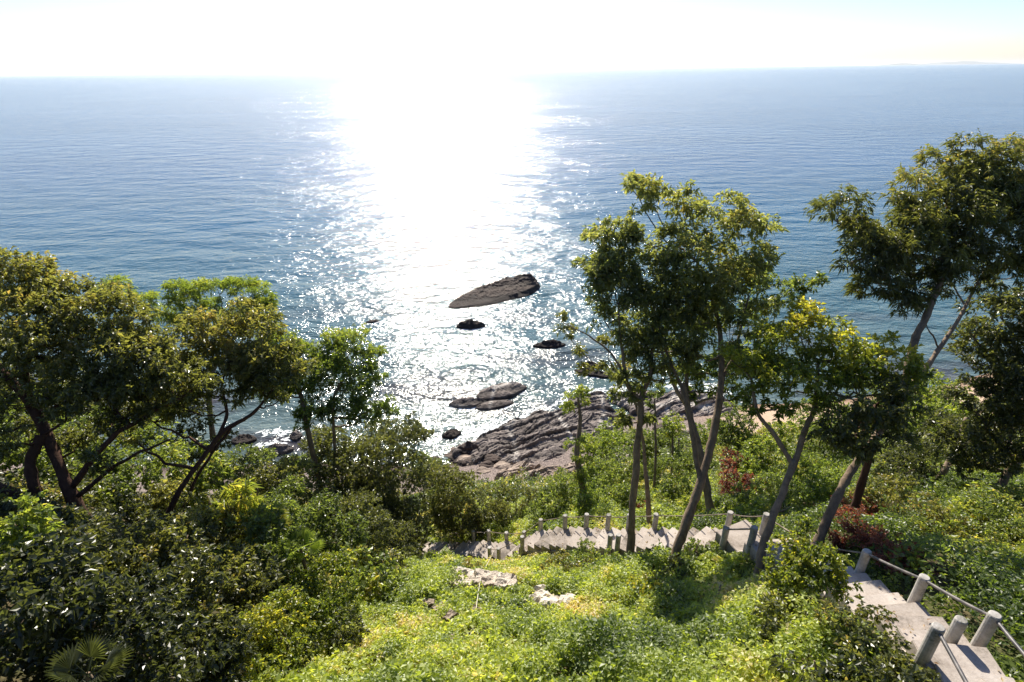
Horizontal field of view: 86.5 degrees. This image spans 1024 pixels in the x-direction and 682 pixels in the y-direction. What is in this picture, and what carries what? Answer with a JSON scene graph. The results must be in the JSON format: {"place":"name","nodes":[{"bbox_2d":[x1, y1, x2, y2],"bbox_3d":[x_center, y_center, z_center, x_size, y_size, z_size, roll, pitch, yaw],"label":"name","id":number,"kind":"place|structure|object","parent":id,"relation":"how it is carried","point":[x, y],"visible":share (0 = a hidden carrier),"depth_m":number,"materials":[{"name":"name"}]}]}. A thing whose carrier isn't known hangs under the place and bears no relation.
{"place":"outdoors","nodes":[
{"label":"outdoors","id":0,"kind":"place"},
{"bbox_2d":[0,64,1023,467],"bbox_3d":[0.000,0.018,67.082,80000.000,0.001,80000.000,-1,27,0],"label":"sea","id":1,"kind":"structure","parent":0,"point":[410,206],"depth_m":159.51,"materials":[{"name":"liquid"}]},
{"bbox_2d":[231,434,256,445],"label":"sea rock","id":2,"kind":"object","parent":1,"relation":"in","point":[241,439],"visible":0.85,"depth_m":49.22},
{"bbox_2d":[265,443,293,455],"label":"sea rock","id":3,"kind":"object","parent":1,"relation":"in","point":[281,449],"visible":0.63,"depth_m":47.85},
{"bbox_2d":[448,397,486,407],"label":"sea rock","id":4,"kind":"object","parent":1,"relation":"in","point":[467,402],"visible":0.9,"depth_m":54.21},
{"bbox_2d":[456,319,484,329],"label":"sea rock","id":5,"kind":"object","parent":1,"relation":"in","point":[469,324],"visible":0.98,"depth_m":70.53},
{"bbox_2d":[449,274,539,307],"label":"sea rock","id":6,"kind":"object","parent":1,"relation":"in","point":[510,288],"visible":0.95,"depth_m":80.05,"materials":[{"name":"stone"}]},
{"bbox_2d":[475,399,513,409],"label":"sea rock","id":7,"kind":"object","parent":1,"relation":"in","point":[493,404],"visible":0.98,"depth_m":53.97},
{"bbox_2d":[249,285,741,451],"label":"foam","id":8,"kind":"object","parent":1,"relation":"on","point":[468,435],"visible":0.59,"depth_m":52.34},
{"bbox_2d":[477,381,526,400],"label":"sea rock","id":9,"kind":"object","parent":1,"relation":"in","point":[506,390],"visible":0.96,"depth_m":55.82,"materials":[{"name":"stone"}]},
{"bbox_2d":[533,339,565,348],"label":"sea rock","id":10,"kind":"object","parent":1,"relation":"in","point":[548,344],"visible":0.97,"depth_m":65.48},
{"bbox_2d":[0,373,1023,681],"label":"hillside","id":11,"kind":"structure","parent":0,"point":[768,417],"depth_m":12.79,"materials":[{"name":"plant"}]},
{"bbox_2d":[0,488,68,580],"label":"shrub","id":12,"kind":"object","parent":11,"relation":"on","point":[21,533],"visible":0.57,"depth_m":9.55,"materials":[{"name":"green plant"}]},
{"bbox_2d":[0,524,132,681],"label":"shrub","id":13,"kind":"object","parent":11,"relation":"on","point":[47,606],"visible":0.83,"depth_m":8.11,"materials":[{"name":"green plant"}]},
{"bbox_2d":[43,633,134,681],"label":"fan palm","id":14,"kind":"object","parent":11,"relation":"on","point":[69,658],"visible":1,"depth_m":7.21,"materials":[{"name":"green plant"}]},
{"bbox_2d":[0,385,178,484],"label":"shrub","id":15,"kind":"object","parent":11,"relation":"on","point":[149,429],"visible":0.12,"depth_m":17.09,"materials":[{"name":"green plant"}]},
{"bbox_2d":[0,421,188,506],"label":"shrub","id":16,"kind":"object","parent":11,"relation":"on","point":[41,462],"visible":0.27,"depth_m":15.03,"materials":[{"name":"green plant"}]},
{"bbox_2d":[23,502,188,624],"bbox_3d":[-7.912,4.511,10.871,2.604,2.667,2.065,-1,27,0],"label":"shrub","id":17,"kind":"object","parent":11,"relation":"on","point":[125,547],"visible":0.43,"depth_m":10.61,"materials":[{"name":"green plant"}]},
{"bbox_2d":[0,245,223,524],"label":"tree","id":18,"kind":"object","parent":11,"relation":"on","point":[146,349],"visible":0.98,"depth_m":12.86,"materials":[{"name":"green plant"}]},
{"bbox_2d":[74,445,162,521],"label":"shrub","id":19,"kind":"object","parent":11,"relation":"on","point":[146,480],"visible":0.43,"depth_m":14.62,"materials":[{"name":"green plant"}]},
{"bbox_2d":[0,361,238,482],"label":"shrub","id":20,"kind":"object","parent":11,"relation":"on","point":[195,434],"visible":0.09,"depth_m":19.95,"materials":[{"name":"green plant"}]},
{"bbox_2d":[81,554,169,629],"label":"shrub","id":21,"kind":"object","parent":11,"relation":"on","point":[100,568],"visible":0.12,"depth_m":10.29,"materials":[{"name":"green plant"}]},
{"bbox_2d":[62,560,231,681],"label":"shrub","id":22,"kind":"object","parent":11,"relation":"on","point":[158,646],"visible":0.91,"depth_m":8.12,"materials":[{"name":"green plant"}]},
{"bbox_2d":[134,519,234,669],"bbox_3d":[-5.991,5.344,10.410,1.569,2.759,3.224,-15,30,-26],"label":"shrub","id":23,"kind":"object","parent":11,"relation":"on","point":[189,579],"visible":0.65,"depth_m":10.07,"materials":[{"name":"green plant"}]},
{"bbox_2d":[94,273,279,501],"bbox_3d":[-13.843,2.052,25.177,7.487,10.752,5.416,18,32,32],"label":"tree","id":24,"kind":"object","parent":11,"relation":"on","point":[187,291],"visible":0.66,"depth_m":22.71,"materials":[{"name":"green plant"}]},
{"bbox_2d":[130,476,245,569],"bbox_3d":[-8.270,4.812,14.122,3.735,2.579,2.304,23,35,39],"label":"shrub","id":25,"kind":"object","parent":11,"relation":"on","point":[208,525],"visible":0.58,"depth_m":13.90,"materials":[{"name":"green plant"}]},
{"bbox_2d":[142,429,242,518],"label":"shrub","id":26,"kind":"object","parent":11,"relation":"on","point":[205,482],"visible":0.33,"depth_m":17.26,"materials":[{"name":"green plant"}]},
{"bbox_2d":[0,459,424,681],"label":"undergrowth","id":27,"kind":"object","parent":11,"relation":"on","point":[6,508],"visible":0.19,"depth_m":12.92,"materials":[{"name":"green plant"}]},
{"bbox_2d":[170,615,258,681],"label":"shrub","id":28,"kind":"object","parent":11,"relation":"on","point":[240,648],"visible":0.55,"depth_m":9.34,"materials":[{"name":"green plant"}]},
{"bbox_2d":[117,294,320,523],"bbox_3d":[-8.334,1.755,15.365,5.350,5.444,3.388,-23,34,-37],"label":"tree","id":29,"kind":"object","parent":11,"relation":"on","point":[244,366],"visible":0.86,"depth_m":14.96,"materials":[{"name":"green plant"}]},
{"bbox_2d":[210,475,278,554],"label":"shrub","id":30,"kind":"object","parent":11,"relation":"on","point":[244,505],"visible":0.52,"depth_m":14.39,"materials":[{"name":"green plant"}]},
{"bbox_2d":[200,538,296,620],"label":"shrub","id":31,"kind":"object","parent":11,"relation":"on","point":[261,587],"visible":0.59,"depth_m":11.82,"materials":[{"name":"green plant"}]},
{"bbox_2d":[206,493,319,597],"bbox_3d":[-5.981,5.318,13.919,2.605,2.563,3.151,-1,27,0],"label":"shrub","id":32,"kind":"object","parent":11,"relation":"on","point":[266,528],"visible":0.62,"depth_m":13.31,"materials":[{"name":"green plant"}]},
{"bbox_2d":[226,583,320,681],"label":"shrub","id":33,"kind":"object","parent":11,"relation":"on","point":[265,623],"visible":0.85,"depth_m":10.50,"materials":[{"name":"green plant"}]},
{"bbox_2d":[217,454,335,514],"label":"shrub","id":34,"kind":"object","parent":11,"relation":"on","point":[267,480],"visible":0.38,"depth_m":20.02,"materials":[{"name":"green plant"}]},
{"bbox_2d":[212,443,348,518],"bbox_3d":[-10.365,6.977,24.759,6.272,5.145,2.625,-1,27,0],"label":"shrub","id":35,"kind":"object","parent":11,"relation":"on","point":[256,455],"visible":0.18,"depth_m":23.89,"materials":[{"name":"green plant"}]},
{"bbox_2d":[277,526,325,572],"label":"fan palm","id":36,"kind":"object","parent":11,"relation":"on","point":[305,534],"visible":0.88,"depth_m":12.97,"materials":[{"name":"green plant"}]},
{"bbox_2d":[263,472,370,561],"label":"shrub","id":37,"kind":"object","parent":11,"relation":"on","point":[322,525],"visible":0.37,"depth_m":16.62,"materials":[{"name":"green plant"}]},
{"bbox_2d":[238,318,401,543],"bbox_3d":[-7.922,4.361,23.915,6.808,11.173,4.290,-1,27,0],"label":"tree","id":38,"kind":"object","parent":11,"relation":"on","point":[334,364],"visible":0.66,"depth_m":22.26,"materials":[{"name":"green plant"}]},
{"bbox_2d":[283,546,364,653],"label":"shrub","id":39,"kind":"object","parent":11,"relation":"on","point":[308,581],"visible":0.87,"depth_m":12.62,"materials":[{"name":"green plant"}]},
{"bbox_2d":[280,601,370,677],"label":"shrub","id":40,"kind":"object","parent":11,"relation":"on","point":[354,637],"visible":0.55,"depth_m":11.47,"materials":[{"name":"green plant"}]},
{"bbox_2d":[293,411,440,546],"bbox_3d":[-6.328,7.569,24.546,6.413,8.144,6.630,10,29,21],"label":"shrub","id":41,"kind":"object","parent":11,"relation":"on","point":[383,480],"visible":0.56,"depth_m":23.16,"materials":[{"name":"green plant"}]},
{"bbox_2d":[329,487,413,570],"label":"shrub","id":42,"kind":"object","parent":11,"relation":"on","point":[376,515],"visible":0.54,"depth_m":18.08,"materials":[{"name":"green plant"}]},
{"bbox_2d":[335,542,408,600],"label":"shrub","id":43,"kind":"object","parent":11,"relation":"on","point":[377,580],"visible":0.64,"depth_m":14.76,"materials":[{"name":"green plant"}]},
{"bbox_2d":[366,496,432,559],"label":"shrub","id":44,"kind":"object","parent":11,"relation":"on","point":[414,545],"visible":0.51,"depth_m":21.52,"materials":[{"name":"green plant"}]},
{"bbox_2d":[401,449,458,514],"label":"shrub","id":45,"kind":"object","parent":11,"relation":"on","point":[428,457],"visible":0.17,"depth_m":28.06,"materials":[{"name":"green plant"}]},
{"bbox_2d":[410,457,487,542],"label":"shrub","id":46,"kind":"object","parent":11,"relation":"on","point":[450,511],"visible":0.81,"depth_m":25.42,"materials":[{"name":"green plant"}]},
{"bbox_2d":[426,501,490,542],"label":"shrub","id":47,"kind":"object","parent":11,"relation":"on","point":[470,526],"visible":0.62,"depth_m":25.57,"materials":[{"name":"green plant"}]},
{"bbox_2d":[448,566,474,587],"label":"stone slab","id":48,"kind":"structure","parent":11,"relation":"on","point":[469,573],"depth_m":15.63,"materials":[{"name":"stone"}]},
{"bbox_2d":[471,568,498,588],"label":"stone slab","id":49,"kind":"structure","parent":11,"relation":"on","point":[488,577],"depth_m":15.19,"materials":[{"name":"stone"}]},
{"bbox_2d":[477,483,514,522],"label":"shrub","id":50,"kind":"object","parent":11,"relation":"on","point":[503,493],"visible":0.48,"depth_m":26.50,"materials":[{"name":"green plant"}]},
{"bbox_2d":[493,572,517,590],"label":"stone slab","id":51,"kind":"structure","parent":11,"relation":"on","point":[504,580],"depth_m":14.83,"materials":[{"name":"stone"}]},
{"bbox_2d":[485,484,540,525],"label":"shrub","id":52,"kind":"object","parent":11,"relation":"on","point":[528,492],"visible":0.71,"depth_m":25.93,"materials":[{"name":"green plant"}]},
{"bbox_2d":[276,474,783,567],"bbox_3d":[0.066,8.030,23.859,18.524,10.603,8.966,-1,27,0],"label":"creeper cover","id":53,"kind":"object","parent":11,"relation":"on","point":[520,524],"visible":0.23,"depth_m":21.43,"materials":[{"name":"green plant"}]},
{"bbox_2d":[452,391,618,463],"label":"rock shelf","id":54,"kind":"object","parent":11,"relation":"on","point":[539,435],"visible":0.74,"depth_m":49.02,"materials":[{"name":"stone"}]},
{"bbox_2d":[494,453,608,480],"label":"rock shelf","id":55,"kind":"object","parent":11,"relation":"on","point":[514,467],"visible":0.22,"depth_m":41.80,"materials":[{"name":"stone"}]},
{"bbox_2d":[523,467,587,525],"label":"shrub","id":56,"kind":"object","parent":11,"relation":"on","point":[559,496],"visible":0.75,"depth_m":23.99,"materials":[{"name":"green plant"}]},
{"bbox_2d":[539,547,593,573],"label":"shrub","id":57,"kind":"object","parent":11,"relation":"on","point":[555,558],"visible":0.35,"depth_m":16.95,"materials":[{"name":"green plant"}]},
{"bbox_2d":[220,523,931,681],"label":"creeper cover","id":58,"kind":"object","parent":11,"relation":"on","point":[559,636],"visible":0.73,"depth_m":10.46,"materials":[{"name":"green plant"}]},
{"bbox_2d":[557,383,608,514],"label":"tree","id":59,"kind":"object","parent":11,"relation":"on","point":[583,499],"visible":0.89,"depth_m":22.47,"materials":[{"name":"green plant"}]},
{"bbox_2d":[570,537,624,567],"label":"shrub","id":60,"kind":"object","parent":11,"relation":"on","point":[585,555],"visible":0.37,"depth_m":17.03,"materials":[{"name":"green plant"}]},
{"bbox_2d":[563,417,633,484],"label":"shrub","id":61,"kind":"object","parent":11,"relation":"on","point":[604,440],"visible":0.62,"depth_m":28.20,"materials":[{"name":"green plant"}]},
{"bbox_2d":[552,309,651,525],"bbox_3d":[3.541,2.665,19.172,4.588,7.478,1.840,18,32,33],"label":"tree","id":62,"kind":"object","parent":11,"relation":"on","point":[578,350],"visible":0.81,"depth_m":18.59,"materials":[{"name":"green plant"}]},
{"bbox_2d":[195,420,1023,534],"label":"weed cover","id":63,"kind":"object","parent":11,"relation":"on","point":[541,481],"visible":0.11,"depth_m":35.20,"materials":[{"name":"green plant"}]},
{"bbox_2d":[590,444,644,507],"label":"shrub","id":64,"kind":"object","parent":11,"relation":"on","point":[619,490],"visible":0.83,"depth_m":24.50,"materials":[{"name":"green plant"}]},
{"bbox_2d":[562,238,709,557],"bbox_3d":[3.576,1.661,16.701,3.564,9.421,4.613,19,33,34],"label":"tree","id":65,"kind":"object","parent":11,"relation":"on","point":[651,339],"visible":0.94,"depth_m":15.49,"materials":[{"name":"green plant"}]},
{"bbox_2d":[609,568,663,608],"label":"shrub","id":66,"kind":"object","parent":11,"relation":"on","point":[630,579],"visible":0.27,"depth_m":13.35,"materials":[{"name":"green plant"}]},
{"bbox_2d":[624,425,686,475],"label":"shrub","id":67,"kind":"object","parent":11,"relation":"on","point":[649,442],"visible":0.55,"depth_m":30.88,"materials":[{"name":"green plant"}]},
{"bbox_2d":[644,382,666,487],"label":"tree","id":68,"kind":"object","parent":11,"relation":"on","point":[654,395],"visible":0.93,"depth_m":24.32,"materials":[{"name":"brown plant"}]},
{"bbox_2d":[651,555,686,594],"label":"shrub","id":69,"kind":"object","parent":11,"relation":"on","point":[667,570],"visible":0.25,"depth_m":14.06,"materials":[{"name":"green plant"}]},
{"bbox_2d":[609,386,733,422],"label":"rock shelf","id":70,"kind":"object","parent":11,"relation":"on","point":[668,402],"visible":0.3,"depth_m":52.55,"materials":[{"name":"stone"}]},
{"bbox_2d":[647,444,695,514],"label":"shrub","id":71,"kind":"object","parent":11,"relation":"on","point":[674,465],"visible":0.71,"depth_m":24.36,"materials":[{"name":"green plant"}]},
{"bbox_2d":[659,410,685,476],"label":"tree","id":72,"kind":"object","parent":11,"relation":"on","point":[672,426],"visible":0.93,"depth_m":26.16,"materials":[{"name":"green plant"}]},
{"bbox_2d":[570,168,790,563],"bbox_3d":[5.508,0.511,16.302,6.161,10.291,6.500,-12,29,-22],"label":"tree","id":73,"kind":"object","parent":11,"relation":"on","point":[723,275],"visible":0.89,"depth_m":15.36,"materials":[{"name":"green plant"}]},
{"bbox_2d":[676,537,731,571],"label":"shrub","id":74,"kind":"object","parent":11,"relation":"on","point":[695,554],"visible":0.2,"depth_m":14.88,"materials":[{"name":"green plant"}]},
{"bbox_2d":[683,418,729,471],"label":"shrub","id":75,"kind":"object","parent":11,"relation":"on","point":[704,436],"visible":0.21,"depth_m":30.09,"materials":[{"name":"green plant"}]},
{"bbox_2d":[422,519,1014,681],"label":"staircase","id":76,"kind":"structure","parent":11,"relation":"on","point":[977,664],"depth_m":11.26,"materials":[{"name":"concrete"}]},
{"bbox_2d":[449,522,538,543],"bbox_3d":[-0.929,8.626,24.194,5.565,5.303,0.261,20,33,35],"label":"railing","id":77,"kind":"object","parent":76,"relation":"on","point":[473,532],"visible":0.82,"depth_m":24.25,"materials":[{"name":"concrete"}]},
{"bbox_2d":[538,510,860,553],"bbox_3d":[4.769,5.852,16.851,1.761,8.078,10.216,-19,32,-33],"label":"railing","id":78,"kind":"object","parent":76,"relation":"on","point":[728,521],"visible":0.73,"depth_m":17.92,"materials":[{"name":"concrete"}]},
{"bbox_2d":[717,525,757,559],"bbox_3d":[5.825,5.216,14.114,0.184,1.880,1.028,-9,28,-17],"label":"railing","id":79,"kind":"object","parent":76,"relation":"on","point":[753,529],"visible":0.86,"depth_m":13.69,"materials":[{"name":"concrete"}]},
{"bbox_2d":[854,548,1023,656],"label":"railing","id":80,"kind":"object","parent":76,"relation":"on","point":[988,627],"visible":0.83,"depth_m":8.79,"materials":[{"name":"concrete"}]},
{"bbox_2d":[913,622,967,681],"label":"railing","id":81,"kind":"object","parent":76,"relation":"on","point":[932,639],"visible":0.9,"depth_m":7.79,"materials":[{"name":"concrete"}]},
{"bbox_2d":[944,615,967,643],"bbox_3d":[6.774,4.564,8.376,0.184,0.850,0.183,-1,27,0],"label":"bollard","id":82,"kind":"object","parent":76,"relation":"on","point":[956,629],"visible":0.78,"depth_m":8.24,"materials":[{"name":"concrete"}]},
{"bbox_2d":[698,612,760,678],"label":"shrub","id":83,"kind":"object","parent":11,"relation":"on","point":[711,634],"visible":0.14,"depth_m":8.64,"materials":[{"name":"green plant"}]},
{"bbox_2d":[648,262,831,511],"bbox_3d":[7.996,1.087,21.935,7.122,8.670,5.400,-24,35,-39],"label":"tree","id":84,"kind":"object","parent":11,"relation":"on","point":[697,374],"visible":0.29,"depth_m":20.85,"materials":[{"name":"green plant"}]},
{"bbox_2d":[712,401,768,473],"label":"tree","id":85,"kind":"object","parent":11,"relation":"on","point":[728,428],"visible":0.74,"depth_m":25.89,"materials":[{"name":"green plant"}]},
{"bbox_2d":[717,447,766,495],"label":"shrub","id":86,"kind":"object","parent":11,"relation":"on","point":[737,476],"visible":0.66,"depth_m":21.96,"materials":[{"name":"brown plant"}]},
{"bbox_2d":[718,470,792,511],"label":"shrub","id":87,"kind":"object","parent":11,"relation":"on","point":[739,498],"visible":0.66,"depth_m":19.75,"materials":[{"name":"green plant"}]},
{"bbox_2d":[730,414,829,483],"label":"shrub","id":88,"kind":"object","parent":11,"relation":"on","point":[752,463],"visible":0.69,"depth_m":24.96,"materials":[{"name":"green plant"}]},
{"bbox_2d":[755,514,863,614],"bbox_3d":[5.003,4.477,9.624,1.656,2.250,1.415,-13,29,-23],"label":"shrub","id":89,"kind":"object","parent":11,"relation":"on","point":[798,570],"visible":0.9,"depth_m":9.30,"materials":[{"name":"green plant"}]},
{"bbox_2d":[783,450,849,507],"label":"shrub","id":90,"kind":"object","parent":11,"relation":"on","point":[832,482],"visible":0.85,"depth_m":18.76,"materials":[{"name":"green plant"}]},
{"bbox_2d":[713,295,935,577],"bbox_3d":[7.233,2.075,13.855,5.812,6.022,3.557,-15,30,-26],"label":"tree","id":91,"kind":"object","parent":11,"relation":"on","point":[845,371],"visible":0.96,"depth_m":13.14,"materials":[{"name":"green plant"}]},
{"bbox_2d":[626,447,1023,681],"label":"weed cover","id":92,"kind":"object","parent":11,"relation":"on","point":[970,556],"visible":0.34,"depth_m":13.41,"materials":[{"name":"green plant"}]},
{"bbox_2d":[748,591,940,681],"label":"shrub","id":93,"kind":"object","parent":11,"relation":"on","point":[894,659],"visible":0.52,"depth_m":7.97,"materials":[{"name":"green plant"}]},
{"bbox_2d":[764,646,930,681],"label":"shrub","id":94,"kind":"object","parent":11,"relation":"on","point":[911,675],"visible":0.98,"depth_m":7.15,"materials":[{"name":"green plant"}]},
{"bbox_2d":[831,489,885,516],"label":"shrub","id":95,"kind":"object","parent":11,"relation":"on","point":[866,507],"visible":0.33,"depth_m":15.95,"materials":[{"name":"green plant"}]},
{"bbox_2d":[801,372,933,510],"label":"tree","id":96,"kind":"object","parent":11,"relation":"on","point":[895,418],"visible":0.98,"depth_m":12.50,"materials":[{"name":"green plant"}]},
{"bbox_2d":[795,381,941,460],"bbox_3d":[18.416,4.570,28.965,11.477,4.859,4.204,-11,28,-20],"label":"shrub","id":97,"kind":"object","parent":11,"relation":"on","point":[811,426],"visible":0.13,"depth_m":27.85,"materials":[{"name":"green plant"}]},
{"bbox_2d":[828,528,916,579],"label":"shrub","id":98,"kind":"object","parent":11,"relation":"on","point":[837,541],"visible":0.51,"depth_m":12.98,"materials":[{"name":"plant"}]},
{"bbox_2d":[843,471,925,517],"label":"shrub","id":99,"kind":"object","parent":11,"relation":"on","point":[894,486],"visible":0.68,"depth_m":16.07,"materials":[{"name":"green plant"}]},
{"bbox_2d":[833,504,939,575],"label":"shrub","id":100,"kind":"object","parent":11,"relation":"on","point":[876,539],"visible":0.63,"depth_m":12.42,"materials":[{"name":"red plant"}]},
{"bbox_2d":[869,429,945,487],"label":"shrub","id":101,"kind":"object","parent":11,"relation":"on","point":[897,462],"visible":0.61,"depth_m":19.18,"materials":[{"name":"green plant"}]},
{"bbox_2d":[802,128,1023,544],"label":"tree","id":102,"kind":"object","parent":11,"relation":"on","point":[993,185],"visible":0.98,"depth_m":14.47,"materials":[{"name":"green plant"}]},
{"bbox_2d":[896,368,983,450],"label":"shrub","id":103,"kind":"object","parent":11,"relation":"on","point":[933,401],"visible":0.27,"depth_m":26.39,"materials":[{"name":"green plant"}]},
{"bbox_2d":[898,489,982,540],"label":"shrub","id":104,"kind":"object","parent":11,"relation":"on","point":[938,509],"visible":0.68,"depth_m":14.91,"materials":[{"name":"green plant"}]},
{"bbox_2d":[916,276,1023,488],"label":"tree","id":105,"kind":"object","parent":11,"relation":"on","point":[1003,407],"visible":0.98,"depth_m":17.75,"materials":[{"name":"green plant"}]},
{"bbox_2d":[932,382,1023,462],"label":"shrub","id":106,"kind":"object","parent":11,"relation":"on","point":[966,415],"visible":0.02,"depth_m":23.25,"materials":[{"name":"green plant"}]},
{"bbox_2d":[954,490,1023,545],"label":"shrub","id":107,"kind":"object","parent":11,"relation":"on","point":[991,512],"visible":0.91,"depth_m":14.57,"materials":[{"name":"green plant"}]},
{"bbox_2d":[0,0,1023,75],"label":"sky","id":108,"kind":"structure","parent":0,"point":[38,37],"materials":[{"name":"white"}]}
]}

